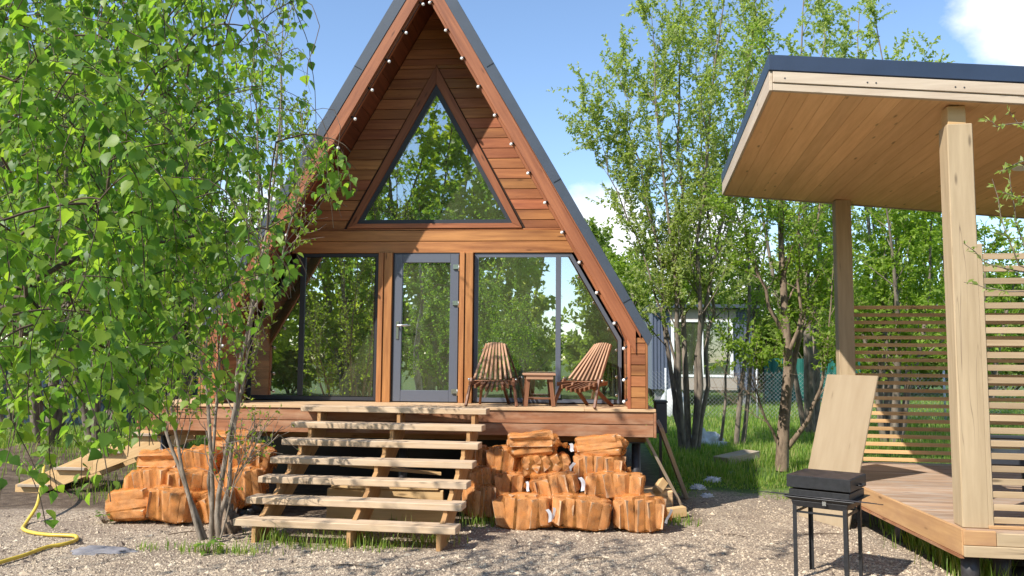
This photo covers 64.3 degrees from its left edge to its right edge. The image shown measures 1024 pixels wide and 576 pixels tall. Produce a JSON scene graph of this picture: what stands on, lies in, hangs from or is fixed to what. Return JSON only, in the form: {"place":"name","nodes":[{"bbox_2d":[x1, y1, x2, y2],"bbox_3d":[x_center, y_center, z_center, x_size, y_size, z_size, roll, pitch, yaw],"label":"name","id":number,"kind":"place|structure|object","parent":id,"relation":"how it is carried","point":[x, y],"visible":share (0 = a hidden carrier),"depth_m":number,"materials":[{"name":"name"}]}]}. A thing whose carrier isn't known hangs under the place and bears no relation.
{"place":"outdoors","nodes":[
{"label":"outdoors","id":0,"kind":"place"},
{"bbox_2d":[0,358,1023,575],"bbox_3d":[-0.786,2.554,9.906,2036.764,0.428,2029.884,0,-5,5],"label":"ground","id":1,"kind":"structure","parent":0,"point":[13,503],"depth_m":8.47,"materials":[{"name":"beige gravel"}]},
{"bbox_2d":[0,465,78,563],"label":"garden hose","id":2,"kind":"object","parent":1,"relation":"on","point":[31,552],"visible":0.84,"depth_m":8.37,"materials":[{"name":"yellow rubber"}]},
{"bbox_2d":[0,69,144,431],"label":"leafy tree","id":3,"kind":"object","parent":1,"relation":"on","point":[2,417],"depth_m":19.62,"materials":[{"name":"green plant"}]},
{"bbox_2d":[0,0,176,445],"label":"leafy tree","id":4,"kind":"object","parent":1,"relation":"on","point":[65,172],"visible":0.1,"depth_m":14.34,"materials":[{"name":"green plant"}]},
{"bbox_2d":[0,370,198,423],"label":"sheet fence","id":5,"kind":"object","parent":1,"relation":"on","point":[102,408],"visible":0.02,"depth_m":21.98,"materials":[{"name":"metal"}]},
{"bbox_2d":[94,510,113,523],"bbox_3d":[-4.535,2.552,9.055,0.260,0.149,0.196,0,-5,5],"label":"weed plant","id":6,"kind":"object","parent":1,"relation":"on","point":[100,515],"visible":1,"depth_m":9.05,"materials":[{"name":"green plant"}]},
{"bbox_2d":[70,545,138,554],"bbox_3d":[-3.870,2.507,7.792,0.775,0.064,0.349,0,-5,5],"label":"mortar spill","id":7,"kind":"object","parent":1,"relation":"on","point":[95,549],"visible":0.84,"depth_m":7.72,"materials":[{"name":"grey concrete"}]},
{"bbox_2d":[15,430,195,492],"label":"side stairs","id":8,"kind":"structure","parent":1,"relation":"on","point":[65,473],"depth_m":11.07,"materials":[{"name":"brown wood"}]},
{"bbox_2d":[105,487,154,520],"bbox_3d":[-4.255,2.448,9.228,0.627,0.386,0.418,2,-9,-1],"label":"firewood sack","id":9,"kind":"object","parent":1,"relation":"on","point":[126,504],"visible":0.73,"depth_m":9.07,"materials":[{"name":"brown wood"}]},
{"bbox_2d":[123,466,175,489],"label":"firewood sack","id":10,"kind":"object","parent":9,"relation":"on","point":[148,478],"visible":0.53,"depth_m":9.37,"materials":[{"name":"brown wood"}]},
{"bbox_2d":[136,449,181,469],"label":"firewood sack","id":11,"kind":"object","parent":10,"relation":"on","point":[151,459],"visible":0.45,"depth_m":9.67,"materials":[{"name":"brown wood"}]},
{"bbox_2d":[0,18,268,447],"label":"leafy tree","id":12,"kind":"object","parent":1,"relation":"on","point":[83,410],"visible":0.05,"depth_m":16.70,"materials":[{"name":"green plant"}]},
{"bbox_2d":[146,485,199,523],"bbox_3d":[-3.772,2.418,9.144,0.608,0.435,0.400,-5,-9,13],"label":"firewood sack","id":13,"kind":"object","parent":1,"relation":"on","point":[167,503],"visible":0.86,"depth_m":9.01,"materials":[{"name":"brown wood"}]},
{"bbox_2d":[166,468,214,495],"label":"firewood sack","id":14,"kind":"object","parent":13,"relation":"on","point":[196,478],"visible":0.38,"depth_m":9.30,"materials":[{"name":"brown wood"}]},
{"bbox_2d":[177,446,222,472],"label":"firewood sack","id":15,"kind":"object","parent":14,"relation":"on","point":[190,459],"visible":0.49,"depth_m":9.67,"materials":[{"name":"brown wood"}]},
{"bbox_2d":[212,431,252,455],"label":"firewood sack","id":16,"kind":"object","parent":15,"relation":"on","point":[219,440],"visible":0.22,"depth_m":9.94,"materials":[{"name":"brown wood"}]},
{"bbox_2d":[0,0,357,528],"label":"birch tree","id":17,"kind":"object","parent":1,"relation":"on","point":[136,365],"visible":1,"depth_m":2.54,"materials":[{"name":"green plant"}]},
{"bbox_2d":[119,0,240,449],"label":"leafy tree","id":18,"kind":"object","parent":1,"relation":"on","point":[208,206],"visible":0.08,"depth_m":15.65,"materials":[{"name":"green plant"}]},
{"bbox_2d":[125,141,266,371],"bbox_3d":[-9.858,0.015,23.626,4.019,7.822,5.107,0,-5,5],"label":"leafy tree","id":19,"kind":"object","parent":1,"relation":"on","point":[214,276],"visible":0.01,"depth_m":24.90,"materials":[{"name":"green plant"}]},
{"bbox_2d":[192,536,224,555],"bbox_3d":[-2.868,2.455,7.737,0.289,0.141,0.246,4,-6,-33],"label":"weed plant","id":20,"kind":"object","parent":1,"relation":"on","point":[212,541],"visible":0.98,"depth_m":7.74,"materials":[{"name":"green plant"}]},
{"bbox_2d":[194,486,238,523],"bbox_3d":[-3.319,2.443,9.235,0.570,0.411,0.410,-1,0,-1],"label":"firewood sack","id":21,"kind":"object","parent":1,"relation":"on","point":[201,503],"visible":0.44,"depth_m":9.11,"materials":[{"name":"brown wood"}]},
{"bbox_2d":[214,466,265,508],"bbox_3d":[-3.109,2.288,9.447,0.600,0.488,0.403,-6,-4,-5],"label":"firewood sack","id":22,"kind":"object","parent":21,"relation":"on","point":[247,481],"visible":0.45,"depth_m":9.30,"materials":[{"name":"brown wood"}]},
{"bbox_2d":[226,442,276,473],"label":"firewood sack","id":23,"kind":"object","parent":22,"relation":"on","point":[265,464],"visible":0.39,"depth_m":9.62,"materials":[{"name":"brown wood"}]},
{"bbox_2d":[102,0,333,540],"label":"sapling clump","id":24,"kind":"object","parent":1,"relation":"on","point":[216,515],"visible":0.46,"depth_m":8.43,"materials":[{"name":"green plant"}]},
{"bbox_2d":[208,499,241,534],"bbox_3d":[-3.082,2.456,8.742,0.344,0.480,0.306,0,-5,5],"label":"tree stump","id":25,"kind":"object","parent":1,"relation":"on","point":[229,528],"visible":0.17,"depth_m":8.68,"materials":[{"name":"brown wood"}]},
{"bbox_2d":[237,504,264,515],"bbox_3d":[-3.156,2.557,9.478,0.880,0.360,0.690,0,-5,5],"label":"plastic film","id":26,"kind":"object","parent":1,"relation":"on","point":[254,509],"visible":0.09,"depth_m":9.32,"materials":[{"name":"grey plastic"}]},
{"bbox_2d":[214,30,315,442],"bbox_3d":[-5.160,-1.247,18.187,2.667,9.374,2.376,0,-5,5],"label":"leafy tree","id":27,"kind":"object","parent":1,"relation":"on","point":[263,210],"visible":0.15,"depth_m":18.12,"materials":[{"name":"green plant"}]},
{"bbox_2d":[336,563,373,567],"bbox_3d":[-1.380,2.476,7.276,0.401,0.022,0.067,-1,-5,18],"label":"dry twig","id":28,"kind":"object","parent":1,"relation":"on","point":[354,564],"visible":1,"depth_m":7.28,"materials":[{"name":"wood"}]},
{"bbox_2d":[233,405,489,551],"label":"wooden stairs","id":29,"kind":"structure","parent":1,"relation":"on","point":[279,499],"depth_m":8.77,"materials":[{"name":"brown wood"}]},
{"bbox_2d":[340,465,440,475],"bbox_3d":[-1.425,2.135,9.616,1.179,0.149,0.120,1,-5,-8],"label":"loose board","id":30,"kind":"object","parent":29,"relation":"on","point":[411,470],"visible":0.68,"depth_m":9.59,"materials":[{"name":"brown wood"}]},
{"bbox_2d":[326,485,443,522],"bbox_3d":[-1.393,2.412,9.076,1.300,0.435,0.270,0,-5,5],"label":"timber crate","id":31,"kind":"object","parent":1,"relation":"on","point":[392,492],"visible":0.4,"depth_m":8.95,"materials":[{"name":"brown wood"}]},
{"bbox_2d":[136,397,656,477],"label":"front deck","id":32,"kind":"structure","parent":1,"relation":"on","point":[562,422],"depth_m":10.06,"materials":[{"name":"brown wood"}]},
{"bbox_2d":[464,342,517,406],"bbox_3d":[-0.240,1.098,10.441,0.667,0.825,0.690,0,-5,3],"label":"folding chair","id":33,"kind":"object","parent":32,"relation":"on","point":[480,384],"visible":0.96,"depth_m":10.42,"materials":[{"name":"brown wood"}]},
{"bbox_2d":[522,373,555,406],"bbox_3d":[0.338,1.287,10.331,0.400,0.413,0.398,1,-5,-2],"label":"side table","id":34,"kind":"object","parent":32,"relation":"on","point":[548,377],"visible":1,"depth_m":10.16,"materials":[{"name":"brown wood"}]},
{"bbox_2d":[555,343,612,408],"bbox_3d":[0.965,1.095,10.301,0.667,0.825,0.690,-4,-7,40],"label":"folding chair","id":35,"kind":"object","parent":32,"relation":"on","point":[598,353],"visible":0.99,"depth_m":10.30,"materials":[{"name":"brown wood"}]},
{"bbox_2d":[198,0,651,485],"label":"frame cabin","id":36,"kind":"object","parent":1,"relation":"on","point":[439,255],"visible":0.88,"depth_m":11.06,"materials":[{"name":"brown wood"}]},
{"bbox_2d":[246,253,378,400],"bbox_3d":[-2.718,0.523,11.168,1.805,2.002,0.092,0,-5,5],"label":"window","id":37,"kind":"structure","parent":36,"relation":"in","point":[322,342],"depth_m":11.13,"materials":[{"name":"clear glass"}]},
{"bbox_2d":[219,0,627,402],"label":"string light","id":38,"kind":"object","parent":36,"relation":"hanging from","point":[527,173],"visible":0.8,"depth_m":10.36,"materials":[{"name":"white rubber"}]},
{"bbox_2d":[392,254,459,401],"bbox_3d":[-1.162,0.530,10.982,0.897,1.988,0.136,0,-5,5],"label":"door","id":39,"kind":"structure","parent":36,"relation":"in","point":[426,286],"depth_m":11.01,"materials":[{"name":"clear glass"}]},
{"bbox_2d":[357,85,511,223],"bbox_3d":[-1.055,-1.852,11.263,2.146,1.953,0.080,0,-5,5],"label":"gable window","id":40,"kind":"structure","parent":36,"relation":"in","point":[436,92],"depth_m":11.23,"materials":[{"name":"grey metal"}]},
{"bbox_2d":[473,253,621,403],"bbox_3d":[0.472,0.527,10.916,1.975,2.002,0.092,0,-5,5],"label":"window","id":41,"kind":"structure","parent":36,"relation":"in","point":[543,307],"depth_m":10.90,"materials":[{"name":"clear glass"}]},
{"bbox_2d":[0,498,951,575],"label":"gravel","id":42,"kind":"structure","parent":1,"relation":"on","point":[251,570],"depth_m":7.64,"materials":[{"name":"beige gravel"}]},
{"bbox_2d":[462,483,496,517],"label":"firewood sack","id":43,"kind":"object","parent":1,"relation":"on","point":[477,498],"visible":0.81,"depth_m":9.23,"materials":[{"name":"brown wood"}]},
{"bbox_2d":[466,465,496,489],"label":"firewood sack","id":44,"kind":"object","parent":43,"relation":"on","point":[481,474],"visible":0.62,"depth_m":9.38,"materials":[{"name":"brown wood"}]},
{"bbox_2d":[472,445,486,465],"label":"firewood sack","id":45,"kind":"object","parent":44,"relation":"on","point":[480,456],"visible":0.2,"depth_m":9.59,"materials":[{"name":"brown wood"}]},
{"bbox_2d":[494,470,530,496],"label":"firewood sack","id":46,"kind":"object","parent":43,"relation":"on","point":[510,483],"visible":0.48,"depth_m":9.36,"materials":[{"name":"brown wood"}]},
{"bbox_2d":[486,446,522,477],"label":"firewood sack","id":47,"kind":"object","parent":46,"relation":"on","point":[501,458],"visible":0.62,"depth_m":9.49,"materials":[{"name":"brown wood"}]},
{"bbox_2d":[0,391,1023,575],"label":"grass","id":48,"kind":"structure","parent":1,"relation":"on","point":[728,471],"depth_m":14.14,"materials":[{"name":"green plant"}]},
{"bbox_2d":[492,492,555,530],"bbox_3d":[0.158,2.458,9.037,0.725,0.400,0.383,-2,-3,8],"label":"firewood sack","id":49,"kind":"object","parent":1,"relation":"on","point":[522,511],"visible":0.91,"depth_m":8.91,"materials":[{"name":"brown wood"}]},
{"bbox_2d":[526,471,579,497],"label":"firewood sack","id":50,"kind":"object","parent":49,"relation":"on","point":[553,482],"visible":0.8,"depth_m":9.09,"materials":[{"name":"brown wood"}]},
{"bbox_2d":[522,450,575,479],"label":"firewood sack","id":51,"kind":"object","parent":50,"relation":"on","point":[557,465],"visible":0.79,"depth_m":9.28,"materials":[{"name":"brown wood"}]},
{"bbox_2d":[507,430,559,457],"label":"firewood sack","id":52,"kind":"object","parent":51,"relation":"on","point":[544,443],"visible":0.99,"depth_m":9.39,"materials":[{"name":"brown wood"}]},
{"bbox_2d":[546,493,611,530],"bbox_3d":[0.722,2.452,8.970,0.757,0.413,0.380,-2,-3,1],"label":"firewood sack","id":53,"kind":"object","parent":1,"relation":"on","point":[584,511],"visible":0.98,"depth_m":8.83,"materials":[{"name":"brown wood"}]},
{"bbox_2d":[576,557,608,560],"bbox_3d":[0.744,2.522,7.616,0.321,0.022,0.076,1,-5,-11],"label":"dry twig","id":54,"kind":"object","parent":1,"relation":"on","point":[589,557],"visible":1,"depth_m":7.59,"materials":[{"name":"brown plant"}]},
{"bbox_2d":[584,216,656,300],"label":"tree","id":55,"kind":"object","parent":1,"relation":"on","point":[601,237],"visible":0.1,"depth_m":43.99,"materials":[{"name":"green plant"}]},
{"bbox_2d":[612,494,672,531],"bbox_3d":[1.432,2.453,8.969,0.665,0.410,0.385,0,-3,7],"label":"firewood sack","id":56,"kind":"object","parent":1,"relation":"on","point":[647,513],"visible":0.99,"depth_m":8.83,"materials":[{"name":"brown wood"}]},
{"bbox_2d":[579,470,644,497],"bbox_3d":[1.116,2.204,9.204,0.768,0.332,0.380,2,-6,8],"label":"firewood sack","id":57,"kind":"object","parent":56,"relation":"on","point":[609,484],"visible":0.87,"depth_m":9.06,"materials":[{"name":"brown wood"}]},
{"bbox_2d":[573,452,625,480],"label":"firewood sack","id":58,"kind":"object","parent":57,"relation":"on","point":[586,464],"visible":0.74,"depth_m":9.24,"materials":[{"name":"brown wood"}]},
{"bbox_2d":[569,434,627,456],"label":"firewood sack","id":59,"kind":"object","parent":58,"relation":"on","point":[612,445],"visible":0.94,"depth_m":9.33,"materials":[{"name":"brown wood"}]},
{"bbox_2d":[602,238,697,397],"bbox_3d":[6.743,1.546,39.562,5.503,7.786,5.559,0,-5,5],"label":"tree","id":60,"kind":"object","parent":1,"relation":"on","point":[619,266],"visible":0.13,"depth_m":38.52,"materials":[{"name":"green plant"}]},
{"bbox_2d":[643,486,672,511],"bbox_3d":[1.731,2.626,10.115,0.490,0.279,0.380,0,-5,5],"label":"log stub","id":61,"kind":"object","parent":1,"relation":"on","point":[667,493],"visible":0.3,"depth_m":9.93,"materials":[{"name":"brown wood"}]},
{"bbox_2d":[652,478,667,494],"bbox_3d":[1.804,2.415,9.931,0.123,0.204,0.224,-4,-7,40],"label":"timber offcut","id":62,"kind":"object","parent":61,"relation":"on","point":[660,485],"visible":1,"depth_m":9.89,"materials":[{"name":"brown wood"}]},
{"bbox_2d":[653,400,667,478],"bbox_3d":[1.983,2.168,10.880,0.170,1.330,0.320,0,-5,5],"label":"utility box","id":63,"kind":"object","parent":1,"relation":"on","point":[660,406],"visible":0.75,"depth_m":10.78,"materials":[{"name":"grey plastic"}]},
{"bbox_2d":[644,437,682,505],"bbox_3d":[1.876,2.279,9.997,0.622,0.988,0.113,2,-5,-22],"label":"leaning board","id":64,"kind":"object","parent":1,"relation":"on","point":[663,471],"visible":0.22,"depth_m":9.94,"materials":[{"name":"brown wood"}]},
{"bbox_2d":[660,388,683,416],"bbox_3d":[5.444,3.905,27.425,1.105,1.094,1.006,0,-5,5],"label":"white container","id":65,"kind":"object","parent":1,"relation":"on","point":[669,400],"visible":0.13,"depth_m":27.09,"materials":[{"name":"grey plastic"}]},
{"bbox_2d":[548,0,796,450],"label":"willow clump","id":66,"kind":"object","parent":1,"relation":"on","point":[673,261],"visible":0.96,"depth_m":16.69,"materials":[{"name":"green plant"}]},
{"bbox_2d":[656,420,688,498],"bbox_3d":[2.122,2.291,10.722,0.128,1.165,1.142,-2,-6,30],"label":"leaning board","id":67,"kind":"object","parent":1,"relation":"on","point":[671,457],"visible":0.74,"depth_m":10.60,"materials":[{"name":"brown wood"}]},
{"bbox_2d":[667,505,686,517],"bbox_3d":[1.963,2.667,9.708,0.218,0.129,0.110,2,-5,-12],"label":"timber offcut","id":68,"kind":"object","parent":1,"relation":"on","point":[678,510],"visible":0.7,"depth_m":9.66,"materials":[{"name":"brown wood"}]},
{"bbox_2d":[690,483,705,489],"bbox_3d":[2.705,2.900,11.886,0.282,0.106,0.253,0,-5,5],"label":"paper scrap","id":69,"kind":"object","parent":1,"relation":"on","point":[698,486],"visible":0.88,"depth_m":11.84,"materials":[{"name":"white paper"}]},
{"bbox_2d":[640,304,759,405],"bbox_3d":[8.065,3.047,36.303,4.461,4.210,6.500,0,-5,5],"label":"neighbour cabin","id":70,"kind":"object","parent":1,"relation":"on","point":[657,361],"visible":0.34,"depth_m":33.50,"materials":[{"name":"grey"}]},
{"bbox_2d":[671,319,733,376],"bbox_3d":[7.799,2.474,33.452,2.498,2.350,0.095,0,-5,5],"label":"window","id":71,"kind":"structure","parent":70,"relation":"in","point":[688,324],"depth_m":33.45,"materials":[{"name":"white"}]},
{"bbox_2d":[700,493,713,497],"bbox_3d":[2.679,2.851,11.197,0.217,0.076,0.176,-1,-5,16],"label":"paper scrap","id":72,"kind":"object","parent":1,"relation":"on","point":[706,495],"visible":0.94,"depth_m":11.17,"materials":[{"name":"white paper"}]},
{"bbox_2d":[691,428,727,445],"bbox_3d":[4.274,3.320,18.005,1.013,0.464,0.744,0,-5,5],"label":"plastic bag","id":73,"kind":"object","parent":1,"relation":"on","point":[709,437],"visible":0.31,"depth_m":17.79,"materials":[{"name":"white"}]},
{"bbox_2d":[703,476,720,482],"bbox_3d":[3.097,2.964,12.605,0.311,0.114,0.288,0,-5,5],"label":"paper scrap","id":74,"kind":"object","parent":1,"relation":"on","point":[715,479],"visible":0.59,"depth_m":12.55,"materials":[{"name":"white paper"}]},
{"bbox_2d":[683,239,772,392],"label":"tree","id":75,"kind":"object","parent":1,"relation":"on","point":[716,300],"visible":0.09,"depth_m":46.55,"materials":[{"name":"green plant"}]},
{"bbox_2d":[713,449,759,463],"bbox_3d":[4.077,3.069,14.788,0.911,0.199,0.340,4,-6,-37],"label":"old plank","id":76,"kind":"object","parent":1,"relation":"on","point":[749,454],"visible":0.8,"depth_m":14.69,"materials":[{"name":"grey wood"}]},
{"bbox_2d":[702,97,786,444],"bbox_3d":[5.413,-0.449,17.965,2.430,7.922,1.924,-4,-7,40],"label":"thin tree","id":77,"kind":"object","parent":1,"relation":"on","point":[759,299],"visible":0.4,"depth_m":17.90,"materials":[{"name":"green plant"}]},
{"bbox_2d":[715,292,780,392],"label":"bush","id":78,"kind":"object","parent":1,"relation":"on","point":[769,342],"visible":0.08,"depth_m":47.90,"materials":[{"name":"green plant"}]},
{"bbox_2d":[688,18,887,471],"bbox_3d":[5.284,-0.864,14.262,4.365,7.997,2.503,3,-6,-27],"label":"forked tree","id":79,"kind":"object","parent":1,"relation":"on","point":[824,285],"visible":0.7,"depth_m":13.92,"materials":[{"name":"green plant"}]},
{"bbox_2d":[724,0,859,433],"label":"leafy tree","id":80,"kind":"object","parent":1,"relation":"on","point":[811,381],"visible":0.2,"depth_m":21.62,"materials":[{"name":"green plant"}]},
{"bbox_2d":[762,260,857,358],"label":"tree","id":81,"kind":"object","parent":1,"relation":"on","point":[792,327],"visible":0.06,"depth_m":44.33,"materials":[{"name":"green plant"}]},
{"bbox_2d":[763,358,860,401],"bbox_3d":[13.633,4.238,37.013,4.414,2.150,0.130,0,-5,1],"label":"sheet fence","id":82,"kind":"object","parent":1,"relation":"on","point":[774,386],"visible":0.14,"depth_m":36.99,"materials":[{"name":"metal"}]},
{"bbox_2d":[783,468,869,575],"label":"charcoal grill","id":83,"kind":"object","parent":1,"relation":"on","point":[821,484],"visible":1,"depth_m":6.96,"materials":[{"name":"black paint"}]},
{"bbox_2d":[759,491,882,504],"bbox_3d":[2.591,1.775,6.900,1.041,0.010,0.007,-4,-6,39],"label":"skewer","id":84,"kind":"object","parent":83,"relation":"on","point":[822,498],"visible":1,"depth_m":6.87,"materials":[{"name":"metal"}]},
{"bbox_2d":[804,532,849,534],"bbox_3d":[3.386,2.646,8.785,0.501,0.022,0.075,0,-5,0],"label":"dry twig","id":85,"kind":"object","parent":1,"relation":"on","point":[824,533],"visible":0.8,"depth_m":8.76,"materials":[{"name":"wood"}]},
{"bbox_2d":[649,368,1023,419],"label":"chain link fence","id":86,"kind":"object","parent":1,"relation":"on","point":[757,411],"visible":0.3,"depth_m":26.23,"materials":[{"name":"silver metal"}]},
{"bbox_2d":[799,374,878,529],"bbox_3d":[3.833,1.882,9.596,0.499,1.704,0.878,2,-5,-18],"label":"plywood sheet","id":87,"kind":"object","parent":1,"relation":"on","point":[842,427],"visible":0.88,"depth_m":9.59,"materials":[{"name":"beige wood"}]},
{"bbox_2d":[721,55,1023,575],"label":"timber shelter","id":88,"kind":"object","parent":1,"relation":"on","point":[842,136],"visible":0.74,"depth_m":7.56,"materials":[{"name":"brown wood"}]},
{"bbox_2d":[825,0,955,426],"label":"poplar tree","id":89,"kind":"object","parent":1,"relation":"on","point":[870,6],"visible":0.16,"depth_m":23.65,"materials":[{"name":"green plant"}]},
{"bbox_2d":[854,283,934,393],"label":"tree","id":90,"kind":"object","parent":1,"relation":"on","point":[888,334],"visible":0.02,"depth_m":42.03,"materials":[{"name":"green plant"}]},
{"bbox_2d":[801,204,992,447],"bbox_3d":[8.596,0.354,18.385,3.281,6.530,3.554,5,-7,-42],"label":"leafy tree","id":91,"kind":"object","parent":1,"relation":"on","point":[911,233],"visible":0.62,"depth_m":18.01,"materials":[{"name":"green plant"}]},
{"bbox_2d":[859,319,946,394],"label":"bush","id":92,"kind":"object","parent":1,"relation":"on","point":[925,371],"visible":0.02,"depth_m":46.59,"materials":[{"name":"green plant"}]},
{"bbox_2d":[901,324,947,388],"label":"bush","id":93,"kind":"object","parent":1,"relation":"on","point":[934,380],"visible":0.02,"depth_m":49.84,"materials":[{"name":"green plant"}]},
{"bbox_2d":[904,210,1023,397],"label":"leafy tree","id":94,"kind":"object","parent":1,"relation":"on","point":[995,245],"visible":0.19,"depth_m":21.57,"materials":[{"name":"green plant"}]},
{"bbox_2d":[935,265,1023,397],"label":"tree","id":95,"kind":"object","parent":1,"relation":"on","point":[1020,299],"visible":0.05,"depth_m":38.98,"materials":[{"name":"green plant"}]},
{"bbox_2d":[942,296,1023,389],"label":"bush","id":96,"kind":"object","parent":1,"relation":"on","point":[1013,373],"visible":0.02,"depth_m":46.59,"materials":[{"name":"green plant"}]},
{"bbox_2d":[963,105,1023,296],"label":"willow sapling","id":97,"kind":"object","parent":1,"relation":"on","point":[1011,193],"visible":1,"depth_m":3.46,"materials":[{"name":"green plant"}]},
{"bbox_2d":[1011,566,1023,575],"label":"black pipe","id":98,"kind":"object","parent":1,"relation":"on","point":[1018,570],"depth_m":6.84,"materials":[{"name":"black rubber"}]},
{"bbox_2d":[1,0,1023,348],"label":"sky","id":99,"kind":"structure","parent":0,"point":[531,44],"materials":[{"name":"blue"}]},
{"bbox_2d":[990,435,1023,491],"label":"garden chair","id":100,"kind":"object","parent":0,"point":[998,462],"visible":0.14,"depth_m":8.21,"materials":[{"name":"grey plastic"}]}
]}

